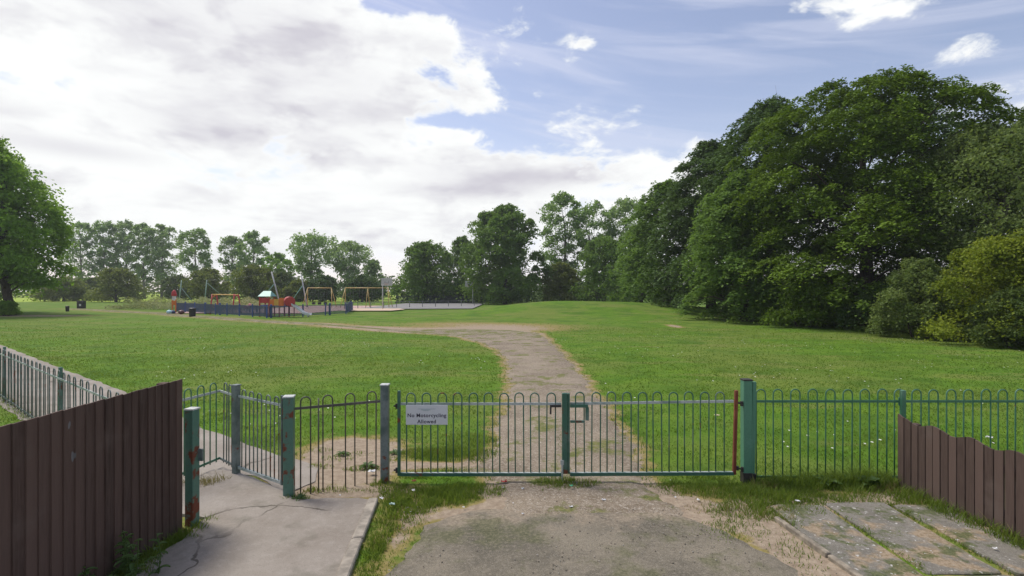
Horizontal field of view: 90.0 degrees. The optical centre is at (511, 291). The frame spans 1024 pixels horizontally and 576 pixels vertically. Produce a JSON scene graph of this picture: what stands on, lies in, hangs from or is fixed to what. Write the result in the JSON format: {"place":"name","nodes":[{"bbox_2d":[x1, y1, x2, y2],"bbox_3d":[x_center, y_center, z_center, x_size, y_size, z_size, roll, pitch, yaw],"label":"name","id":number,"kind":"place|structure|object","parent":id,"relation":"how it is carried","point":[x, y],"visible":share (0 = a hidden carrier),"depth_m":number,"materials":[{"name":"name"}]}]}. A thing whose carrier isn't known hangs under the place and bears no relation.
{"place":"outdoors","nodes":[
{"label":"outdoors","id":0,"kind":"place"},
{"bbox_2d":[70,308,415,330],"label":"trodden path","id":1,"kind":"structure","parent":0,"point":[213,317],"depth_m":45.09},
{"bbox_2d":[136,469,367,575],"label":"pavement","id":2,"kind":"structure","parent":0,"point":[259,528],"depth_m":5.24,"materials":[{"name":"concrete"}]},
{"bbox_2d":[0,292,1023,575],"bbox_3d":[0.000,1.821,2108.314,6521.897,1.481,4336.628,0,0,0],"label":"ground","id":3,"kind":"structure","parent":0,"point":[510,316],"depth_m":15.52,"materials":[{"name":"green plant"}]},
{"bbox_2d":[0,300,23,315],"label":"shrub","id":4,"kind":"object","parent":3,"relation":"on","point":[8,308],"visible":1,"depth_m":52.49,"materials":[{"name":"green plant"}]},
{"bbox_2d":[0,168,60,301],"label":"ash tree","id":5,"kind":"object","parent":3,"relation":"on","point":[31,290],"visible":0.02,"depth_m":62.30,"materials":[{"name":"green plant"}]},
{"bbox_2d":[0,136,80,315],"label":"ash tree","id":6,"kind":"object","parent":3,"relation":"on","point":[16,227],"visible":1,"depth_m":54.26,"materials":[{"name":"green plant"}]},
{"bbox_2d":[0,347,118,418],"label":"railing panel","id":7,"kind":"object","parent":3,"relation":"on","point":[60,377],"visible":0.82,"depth_m":9.49,"materials":[{"name":"metal"}]},
{"bbox_2d":[26,276,93,301],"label":"hawthorn tree","id":8,"kind":"object","parent":3,"relation":"on","point":[76,291],"visible":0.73,"depth_m":128.68,"materials":[{"name":"green plant"}]},
{"bbox_2d":[76,301,85,307],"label":"litter bin","id":9,"kind":"object","parent":3,"relation":"on","point":[81,304],"visible":0.98,"depth_m":75.64,"materials":[{"name":"black plastic"}]},
{"bbox_2d":[56,221,107,281],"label":"poplar tree","id":10,"kind":"object","parent":3,"relation":"on","point":[79,226],"visible":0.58,"depth_m":174.96,"materials":[{"name":"green plant"}]},
{"bbox_2d":[0,379,181,575],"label":"board fence","id":11,"kind":"object","parent":3,"relation":"on","point":[85,485],"visible":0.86,"depth_m":4.24,"materials":[{"name":"brown wood"}]},
{"bbox_2d":[77,277,113,300],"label":"hawthorn tree","id":12,"kind":"object","parent":3,"relation":"on","point":[90,282],"visible":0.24,"depth_m":138.53,"materials":[{"name":"green plant"}]},
{"bbox_2d":[78,566,118,575],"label":"nettle plant","id":13,"kind":"object","parent":3,"relation":"on","point":[87,571],"visible":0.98,"depth_m":4.17,"materials":[{"name":"green plant"}]},
{"bbox_2d":[77,220,128,275],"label":"poplar tree","id":14,"kind":"object","parent":3,"relation":"on","point":[104,227],"visible":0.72,"depth_m":176.13,"materials":[{"name":"green plant"}]},
{"bbox_2d":[82,267,154,301],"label":"hawthorn tree","id":15,"kind":"object","parent":3,"relation":"on","point":[113,281],"visible":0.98,"depth_m":120.64,"materials":[{"name":"green plant"}]},
{"bbox_2d":[105,219,150,297],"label":"poplar tree","id":16,"kind":"object","parent":3,"relation":"on","point":[126,225],"visible":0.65,"depth_m":177.83,"materials":[{"name":"green plant"}]},
{"bbox_2d":[111,531,170,575],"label":"nettle plant","id":17,"kind":"object","parent":3,"relation":"on","point":[126,561],"visible":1,"depth_m":4.43,"materials":[{"name":"green plant"}]},
{"bbox_2d":[119,222,164,297],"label":"poplar tree","id":18,"kind":"object","parent":3,"relation":"on","point":[131,234],"visible":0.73,"depth_m":176.76,"materials":[{"name":"green plant"}]},
{"bbox_2d":[0,345,317,490],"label":"footpath","id":19,"kind":"structure","parent":3,"relation":"on","point":[219,464],"depth_m":9.06,"materials":[{"name":"concrete"}]},
{"bbox_2d":[182,383,218,475],"bbox_3d":[-4.301,1.851,6.720,0.021,1.146,1.224,0,0,11],"label":"railing panel","id":20,"kind":"object","parent":19,"relation":"on","point":[190,398],"visible":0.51,"depth_m":7.04,"materials":[{"name":"metal"}]},
{"bbox_2d":[140,224,185,296],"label":"poplar tree","id":21,"kind":"object","parent":3,"relation":"on","point":[162,246],"visible":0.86,"depth_m":175.61,"materials":[{"name":"green plant"}]},
{"bbox_2d":[171,290,176,310],"bbox_3d":[-39.930,1.160,60.500,0.580,2.680,0.565,0,0,0],"label":"play marker post","id":22,"kind":"object","parent":3,"relation":"on","point":[173,294],"visible":0.93,"depth_m":60.41,"materials":[{"name":"orange paint"}]},
{"bbox_2d":[157,274,195,299],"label":"hawthorn tree","id":23,"kind":"object","parent":3,"relation":"on","point":[171,283],"visible":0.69,"depth_m":147.86,"materials":[{"name":"green plant"}]},
{"bbox_2d":[104,296,271,309],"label":"wildflower bank","id":24,"kind":"structure","parent":3,"relation":"on","point":[147,304],"depth_m":71.91,"materials":[{"name":"green plant"}]},
{"bbox_2d":[189,308,195,316],"bbox_3d":[-31.523,2.050,50.500,0.651,0.900,0.641,0,0,0],"label":"litter bin","id":25,"kind":"object","parent":3,"relation":"on","point":[192,311],"visible":0.95,"depth_m":50.25,"materials":[{"name":"black plastic"}]},
{"bbox_2d":[173,227,212,276],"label":"poplar tree","id":26,"kind":"object","parent":3,"relation":"on","point":[190,251],"visible":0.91,"depth_m":168.72,"materials":[{"name":"green plant"}]},
{"bbox_2d":[184,407,202,526],"bbox_3d":[-3.412,2.026,5.497,0.158,1.549,0.112,0,0,8],"label":"gate post","id":27,"kind":"object","parent":3,"relation":"on","point":[193,454],"visible":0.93,"depth_m":5.45,"materials":[{"name":"green metal"}]},
{"bbox_2d":[178,267,236,300],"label":"hawthorn tree","id":28,"kind":"object","parent":3,"relation":"on","point":[211,276],"visible":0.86,"depth_m":126.31,"materials":[{"name":"green plant"}]},
{"bbox_2d":[209,294,240,313],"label":"climbing bars","id":29,"kind":"object","parent":3,"relation":"on","point":[234,295],"visible":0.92,"depth_m":56.74,"materials":[{"name":"yellow paint"}]},
{"bbox_2d":[216,235,252,296],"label":"poplar tree","id":30,"kind":"object","parent":3,"relation":"on","point":[227,240],"visible":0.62,"depth_m":170.36,"materials":[{"name":"green plant"}]},
{"bbox_2d":[231,384,240,473],"bbox_3d":[-3.770,2.035,7.000,0.092,1.529,0.092,0,0,20],"label":"gate post","id":31,"kind":"object","parent":3,"relation":"on","point":[236,428],"visible":0.89,"depth_m":6.97,"materials":[{"name":"grey metal"}]},
{"bbox_2d":[219,382,231,466],"bbox_3d":[-3.998,1.849,7.172,0.469,1.142,0.023,0,0,40],"label":"railing panel","id":32,"kind":"object","parent":31,"relation":"attached to","point":[228,395],"visible":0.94,"depth_m":7.13,"materials":[{"name":"metal"}]},
{"bbox_2d":[237,389,283,484],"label":"pedestrian gate","id":33,"kind":"structure","parent":31,"relation":"attached to","point":[279,404],"depth_m":6.60,"materials":[{"name":"metal"}]},
{"bbox_2d":[179,272,307,306],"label":"cableway","id":34,"kind":"object","parent":3,"relation":"on","point":[274,284],"visible":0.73,"depth_m":80.12,"materials":[{"name":"green paint"}]},
{"bbox_2d":[233,229,273,271],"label":"poplar tree","id":35,"kind":"object","parent":3,"relation":"on","point":[257,247],"visible":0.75,"depth_m":166.56,"materials":[{"name":"green plant"}]},
{"bbox_2d":[228,263,283,301],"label":"hawthorn tree","id":36,"kind":"object","parent":3,"relation":"on","point":[246,284],"visible":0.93,"depth_m":118.47,"materials":[{"name":"green plant"}]},
{"bbox_2d":[176,301,352,317],"bbox_3d":[-26.985,1.888,61.084,21.808,1.370,15.720,0,0,38],"label":"play area fence","id":37,"kind":"object","parent":3,"relation":"on","point":[275,311],"visible":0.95,"depth_m":53.31,"materials":[{"name":"blue metal"}]},
{"bbox_2d":[176,306,374,312],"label":"play surface","id":38,"kind":"object","parent":3,"relation":"on","point":[354,307],"depth_m":73.25,"materials":[{"name":"rubber"}]},
{"bbox_2d":[303,287,335,304],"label":"swing frame","id":39,"kind":"object","parent":38,"relation":"on","point":[313,303],"visible":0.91,"depth_m":78.99,"materials":[{"name":"beige metal"}]},
{"bbox_2d":[261,252,295,279],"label":"poplar tree","id":40,"kind":"object","parent":3,"relation":"on","point":[277,259],"visible":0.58,"depth_m":148.98,"materials":[{"name":"green plant"}]},
{"bbox_2d":[261,270,295,298],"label":"hawthorn tree","id":41,"kind":"object","parent":3,"relation":"on","point":[282,279],"visible":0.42,"depth_m":130.04,"materials":[{"name":"green plant"}]},
{"bbox_2d":[259,291,311,316],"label":"play tower","id":42,"kind":"structure","parent":3,"relation":"on","point":[288,302],"depth_m":50.45,"materials":[{"name":"red paint"}]},
{"bbox_2d":[282,395,295,497],"bbox_3d":[-2.730,2.038,6.270,0.130,1.524,0.130,0,0,-12],"label":"gate post","id":43,"kind":"object","parent":3,"relation":"on","point":[289,444],"visible":0.89,"depth_m":6.22,"materials":[{"name":"green metal"}]},
{"bbox_2d":[295,391,379,493],"bbox_3d":[-2.201,1.909,6.507,1.034,1.226,0.026,0,0,-25],"label":"railing panel","id":44,"kind":"object","parent":43,"relation":"attached to","point":[345,404],"visible":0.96,"depth_m":6.49,"materials":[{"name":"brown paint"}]},
{"bbox_2d":[281,279,315,301],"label":"hawthorn tree","id":45,"kind":"object","parent":3,"relation":"on","point":[293,289],"visible":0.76,"depth_m":123.82,"materials":[{"name":"green plant"}]},
{"bbox_2d":[291,493,305,500],"bbox_3d":[-2.537,2.472,6.125,0.166,0.057,0.146,0,0,40],"label":"plantain plant","id":46,"kind":"object","parent":3,"relation":"on","point":[299,496],"visible":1,"depth_m":6.14,"materials":[{"name":"green plant"}]},
{"bbox_2d":[286,229,338,299],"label":"poplar tree","id":47,"kind":"object","parent":3,"relation":"on","point":[311,268],"visible":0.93,"depth_m":158.11,"materials":[{"name":"green plant"}]},
{"bbox_2d":[305,274,342,301],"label":"hawthorn tree","id":48,"kind":"object","parent":3,"relation":"on","point":[322,294],"visible":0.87,"depth_m":125.80,"materials":[{"name":"green plant"}]},
{"bbox_2d":[334,451,349,455],"bbox_3d":[-2.607,2.489,7.856,0.244,0.067,0.174,0,0,0],"label":"plantain plant","id":49,"kind":"object","parent":3,"relation":"on","point":[343,453],"visible":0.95,"depth_m":7.84,"materials":[{"name":"green plant"}]},
{"bbox_2d":[323,240,373,280],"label":"poplar tree","id":50,"kind":"object","parent":3,"relation":"on","point":[343,264],"visible":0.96,"depth_m":155.89,"materials":[{"name":"green plant"}]},
{"bbox_2d":[336,498,377,575],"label":"kerb","id":51,"kind":"structure","parent":3,"relation":"on","point":[347,564],"depth_m":5.07,"materials":[{"name":"concrete"}]},
{"bbox_2d":[334,274,387,301],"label":"hawthorn tree","id":52,"kind":"object","parent":3,"relation":"on","point":[358,294],"visible":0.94,"depth_m":121.65,"materials":[{"name":"green plant"}]},
{"bbox_2d":[359,461,378,469],"bbox_3d":[-2.037,2.483,7.308,0.274,0.074,0.227,0,0,-16],"label":"plantain plant","id":53,"kind":"object","parent":3,"relation":"on","point":[370,463],"visible":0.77,"depth_m":7.30,"materials":[{"name":"green plant"}]},
{"bbox_2d":[360,259,388,298],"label":"poplar tree","id":54,"kind":"object","parent":3,"relation":"on","point":[376,267],"visible":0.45,"depth_m":164.01,"materials":[{"name":"green plant"}]},
{"bbox_2d":[380,383,389,482],"bbox_3d":[-1.672,2.008,6.740,0.112,1.584,0.112,0,0,0],"label":"gate post","id":55,"kind":"object","parent":3,"relation":"on","point":[385,430],"visible":0.89,"depth_m":6.69,"materials":[{"name":"grey metal"}]},
{"bbox_2d":[383,240,463,302],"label":"maple tree","id":56,"kind":"object","parent":3,"relation":"on","point":[419,268],"visible":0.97,"depth_m":108.51,"materials":[{"name":"green plant"}]},
{"bbox_2d":[366,303,483,308],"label":"court surface","id":57,"kind":"object","parent":3,"relation":"on","point":[432,305],"visible":1,"depth_m":82.42,"materials":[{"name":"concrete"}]},
{"bbox_2d":[340,287,392,307],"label":"swing frame","id":58,"kind":"object","parent":57,"relation":"on","point":[367,293],"visible":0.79,"depth_m":78.97,"materials":[{"name":"beige metal"}]},
{"bbox_2d":[342,308,402,310],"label":"sand pit","id":59,"kind":"object","parent":57,"relation":"on","point":[373,309],"visible":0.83,"depth_m":67.11,"materials":[{"name":"beige sand"}]},
{"bbox_2d":[381,278,391,308],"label":"basketball goal","id":60,"kind":"object","parent":57,"relation":"on","point":[386,281],"visible":0.97,"depth_m":70.92,"materials":[{"name":"metal"}]},
{"bbox_2d":[345,300,474,307],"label":"court rail","id":61,"kind":"object","parent":57,"relation":"on","point":[413,301],"visible":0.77,"depth_m":78.45,"materials":[{"name":"metal"}]},
{"bbox_2d":[465,281,472,303],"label":"basketball goal","id":62,"kind":"object","parent":57,"relation":"on","point":[466,283],"visible":0.81,"depth_m":99.92,"materials":[{"name":"metal"}]},
{"bbox_2d":[0,268,855,297],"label":"treeline","id":63,"kind":"object","parent":3,"relation":"on","point":[155,285],"visible":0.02,"depth_m":215.26,"materials":[{"name":"green plant"}]},
{"bbox_2d":[441,235,483,300],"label":"maple tree","id":64,"kind":"object","parent":3,"relation":"on","point":[456,247],"visible":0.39,"depth_m":118.94,"materials":[{"name":"green plant"}]},
{"bbox_2d":[397,294,529,302],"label":"boundary fence","id":65,"kind":"object","parent":3,"relation":"on","point":[448,299],"visible":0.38,"depth_m":107.98,"materials":[{"name":"metal"}]},
{"bbox_2d":[394,390,567,479],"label":"driveway gate","id":66,"kind":"structure","parent":3,"relation":"on","point":[563,461],"depth_m":6.70,"materials":[{"name":"metal"}]},
{"bbox_2d":[406,405,447,424],"bbox_3d":[-1.112,1.610,6.681,0.545,0.256,0.010,0,0,0],"label":"notice sign","id":67,"kind":"object","parent":66,"relation":"attached to","point":[426,414],"visible":1,"depth_m":6.68,"materials":[{"name":"white metal"}]},
{"bbox_2d":[454,202,555,304],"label":"maple tree","id":68,"kind":"object","parent":3,"relation":"on","point":[505,223],"visible":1,"depth_m":99.40,"materials":[{"name":"green plant"}]},
{"bbox_2d":[0,341,1023,575],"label":"verge grass","id":69,"kind":"structure","parent":3,"relation":"on","point":[450,494],"depth_m":6.24,"materials":[{"name":"green plant"}]},
{"bbox_2d":[390,275,647,302],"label":"undergrowth","id":70,"kind":"object","parent":3,"relation":"on","point":[539,292],"visible":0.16,"depth_m":111.44,"materials":[{"name":"green plant"}]},
{"bbox_2d":[540,261,583,300],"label":"maple tree","id":71,"kind":"object","parent":3,"relation":"on","point":[558,287],"visible":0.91,"depth_m":102.34,"materials":[{"name":"green plant"}]},
{"bbox_2d":[536,190,588,281],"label":"poplar tree","id":72,"kind":"object","parent":3,"relation":"on","point":[562,201],"visible":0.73,"depth_m":114.51,"materials":[{"name":"green plant"}]},
{"bbox_2d":[161,334,1017,447],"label":"daisies","id":73,"kind":"object","parent":3,"relation":"on","point":[709,347],"visible":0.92,"depth_m":15.27,"materials":[{"name":"white plant"}]},
{"bbox_2d":[567,199,622,298],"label":"poplar tree","id":74,"kind":"object","parent":3,"relation":"on","point":[596,204],"visible":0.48,"depth_m":110.55,"materials":[{"name":"green plant"}]},
{"bbox_2d":[568,235,633,301],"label":"maple tree","id":75,"kind":"object","parent":3,"relation":"on","point":[598,260],"visible":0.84,"depth_m":93.46,"materials":[{"name":"green plant"}]},
{"bbox_2d":[182,471,1023,544],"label":"dry grass","id":76,"kind":"structure","parent":3,"relation":"on","point":[366,488],"depth_m":6.11,"materials":[{"name":"green plant"}]},
{"bbox_2d":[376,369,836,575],"bbox_3d":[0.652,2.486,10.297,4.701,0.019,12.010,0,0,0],"label":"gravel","id":77,"kind":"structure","parent":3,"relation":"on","point":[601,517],"depth_m":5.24,"materials":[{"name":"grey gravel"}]},
{"bbox_2d":[600,195,657,301],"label":"poplar tree","id":78,"kind":"object","parent":3,"relation":"on","point":[626,204],"visible":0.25,"depth_m":108.64,"materials":[{"name":"green plant"}]},
{"bbox_2d":[604,223,664,303],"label":"maple tree","id":79,"kind":"object","parent":3,"relation":"on","point":[613,277],"visible":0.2,"depth_m":83.80,"materials":[{"name":"green plant"}]},
{"bbox_2d":[611,178,703,303],"bbox_3d":[19.952,-6.389,65.899,14.412,16.592,15.564,0,0,0],"label":"sycamore tree","id":80,"kind":"object","parent":3,"relation":"on","point":[646,212],"visible":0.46,"depth_m":64.85,"materials":[{"name":"green plant"}]},
{"bbox_2d":[642,138,778,308],"bbox_3d":[22.035,-7.422,56.305,14.299,19.060,15.496,0,0,-25],"label":"sycamore tree","id":81,"kind":"object","parent":3,"relation":"on","point":[684,186],"visible":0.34,"depth_m":56.71,"materials":[{"name":"green plant"}]},
{"bbox_2d":[740,378,755,482],"bbox_3d":[3.113,1.976,6.740,0.180,1.649,0.124,0,0,0],"label":"gate post","id":82,"kind":"object","parent":3,"relation":"on","point":[747,421],"visible":0.81,"depth_m":6.68,"materials":[{"name":"green metal"}]},
{"bbox_2d":[568,390,743,475],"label":"driveway gate","id":83,"kind":"structure","parent":82,"relation":"attached to","point":[583,405],"depth_m":6.70,"materials":[{"name":"grey metal"}]},
{"bbox_2d":[756,389,1023,477],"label":"railing panel","id":84,"kind":"object","parent":82,"relation":"attached to","point":[901,401],"visible":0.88,"depth_m":6.76,"materials":[{"name":"green paint"}]},
{"bbox_2d":[673,168,826,323],"bbox_3d":[19.733,-3.939,43.131,12.365,13.154,12.396,0,0,0],"label":"sycamore tree","id":85,"kind":"object","parent":3,"relation":"on","point":[722,198],"visible":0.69,"depth_m":41.16,"materials":[{"name":"green plant"}]},
{"bbox_2d":[662,86,880,317],"bbox_3d":[24.139,-8.386,47.877,18.796,22.014,18.490,0,0,0],"label":"sycamore tree","id":86,"kind":"object","parent":3,"relation":"on","point":[767,108],"visible":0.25,"depth_m":46.56,"materials":[{"name":"green plant"}]},
{"bbox_2d":[753,277,859,327],"bbox_3d":[20.485,0.871,36.101,6.243,3.796,6.770,0,0,18],"label":"shrub","id":87,"kind":"object","parent":3,"relation":"on","point":[790,302],"visible":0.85,"depth_m":34.88,"materials":[{"name":"green plant"}]},
{"bbox_2d":[774,516,862,575],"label":"edging kerb","id":88,"kind":"structure","parent":3,"relation":"on","point":[813,545],"depth_m":4.97,"materials":[{"name":"concrete"}]},
{"bbox_2d":[814,476,841,485],"bbox_3d":[4.049,2.443,6.561,0.263,0.113,0.259,0,0,0],"label":"dock plant","id":89,"kind":"object","parent":3,"relation":"on","point":[833,481],"visible":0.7,"depth_m":6.54,"materials":[{"name":"green plant"}]},
{"bbox_2d":[716,257,947,306],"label":"undergrowth","id":90,"kind":"object","parent":3,"relation":"on","point":[876,270],"visible":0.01,"depth_m":41.32,"materials":[{"name":"green plant"}]},
{"bbox_2d":[857,475,879,485],"bbox_3d":[4.550,2.431,6.537,0.278,0.138,0.247,0,0,0],"label":"dock plant","id":91,"kind":"object","parent":3,"relation":"on","point":[872,478],"visible":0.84,"depth_m":6.49,"materials":[{"name":"green plant"}]},
{"bbox_2d":[715,64,1023,333],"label":"sycamore tree","id":92,"kind":"object","parent":3,"relation":"on","point":[867,104],"visible":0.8,"depth_m":34.06,"materials":[{"name":"green plant"}]},
{"bbox_2d":[830,282,961,330],"bbox_3d":[24.466,0.975,32.811,7.136,3.362,6.492,0,0,19],"label":"shrub","id":93,"kind":"object","parent":3,"relation":"on","point":[867,297],"visible":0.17,"depth_m":32.65,"materials":[{"name":"green plant"}]},
{"bbox_2d":[804,90,1018,303],"bbox_3d":[34.467,-7.784,46.005,18.485,20.877,18.534,0,0,0],"label":"sycamore tree","id":94,"kind":"object","parent":3,"relation":"on","point":[943,129],"visible":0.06,"depth_m":43.35,"materials":[{"name":"green plant"}]},
{"bbox_2d":[864,257,983,338],"bbox_3d":[22.074,0.383,27.779,5.262,4.571,5.141,0,0,0],"label":"shrub","id":95,"kind":"object","parent":3,"relation":"on","point":[909,275],"visible":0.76,"depth_m":27.44,"materials":[{"name":"green plant"}]},
{"bbox_2d":[875,114,1023,273],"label":"tree","id":96,"kind":"object","parent":3,"relation":"on","point":[978,163],"visible":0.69,"depth_m":29.28,"materials":[{"name":"green plant"}]},
{"bbox_2d":[898,414,1023,540],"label":"scalloped fence","id":97,"kind":"object","parent":3,"relation":"on","point":[971,475],"visible":0.86,"depth_m":5.70,"materials":[{"name":"brown wood"}]},
{"bbox_2d":[914,228,1023,345],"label":"shrub","id":98,"kind":"object","parent":3,"relation":"on","point":[985,267],"visible":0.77,"depth_m":24.35,"materials":[{"name":"green plant"}]},
{"bbox_2d":[941,163,1023,318],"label":"willow tree","id":99,"kind":"object","parent":3,"relation":"on","point":[1014,203],"visible":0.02,"depth_m":32.44,"materials":[{"name":"green plant"}]},
{"bbox_2d":[954,286,1023,347],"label":"shrub","id":100,"kind":"object","parent":3,"relation":"on","point":[1007,293],"visible":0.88,"depth_m":22.80,"materials":[{"name":"green plant"}]},
{"bbox_2d":[956,215,1023,334],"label":"shrub","id":101,"kind":"object","parent":3,"relation":"on","point":[1015,222],"visible":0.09,"depth_m":26.46,"materials":[{"name":"green plant"}]},
{"bbox_2d":[0,0,1023,291],"label":"sky","id":102,"kind":"structure","parent":0,"point":[387,126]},
{"bbox_2d":[376,329,683,515],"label":"path","id":103,"kind":"structure","parent":0,"point":[537,359],"depth_m":8.32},
{"bbox_2d":[385,509,797,575],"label":"driveway","id":104,"kind":"structure","parent":0,"point":[509,538],"depth_m":4.97,"materials":[{"name":"grey concrete"}]},
{"bbox_2d":[771,502,1023,575],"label":"paving","id":105,"kind":"structure","parent":0,"point":[835,535],"depth_m":5.11,"materials":[{"name":"concrete"}]}
]}

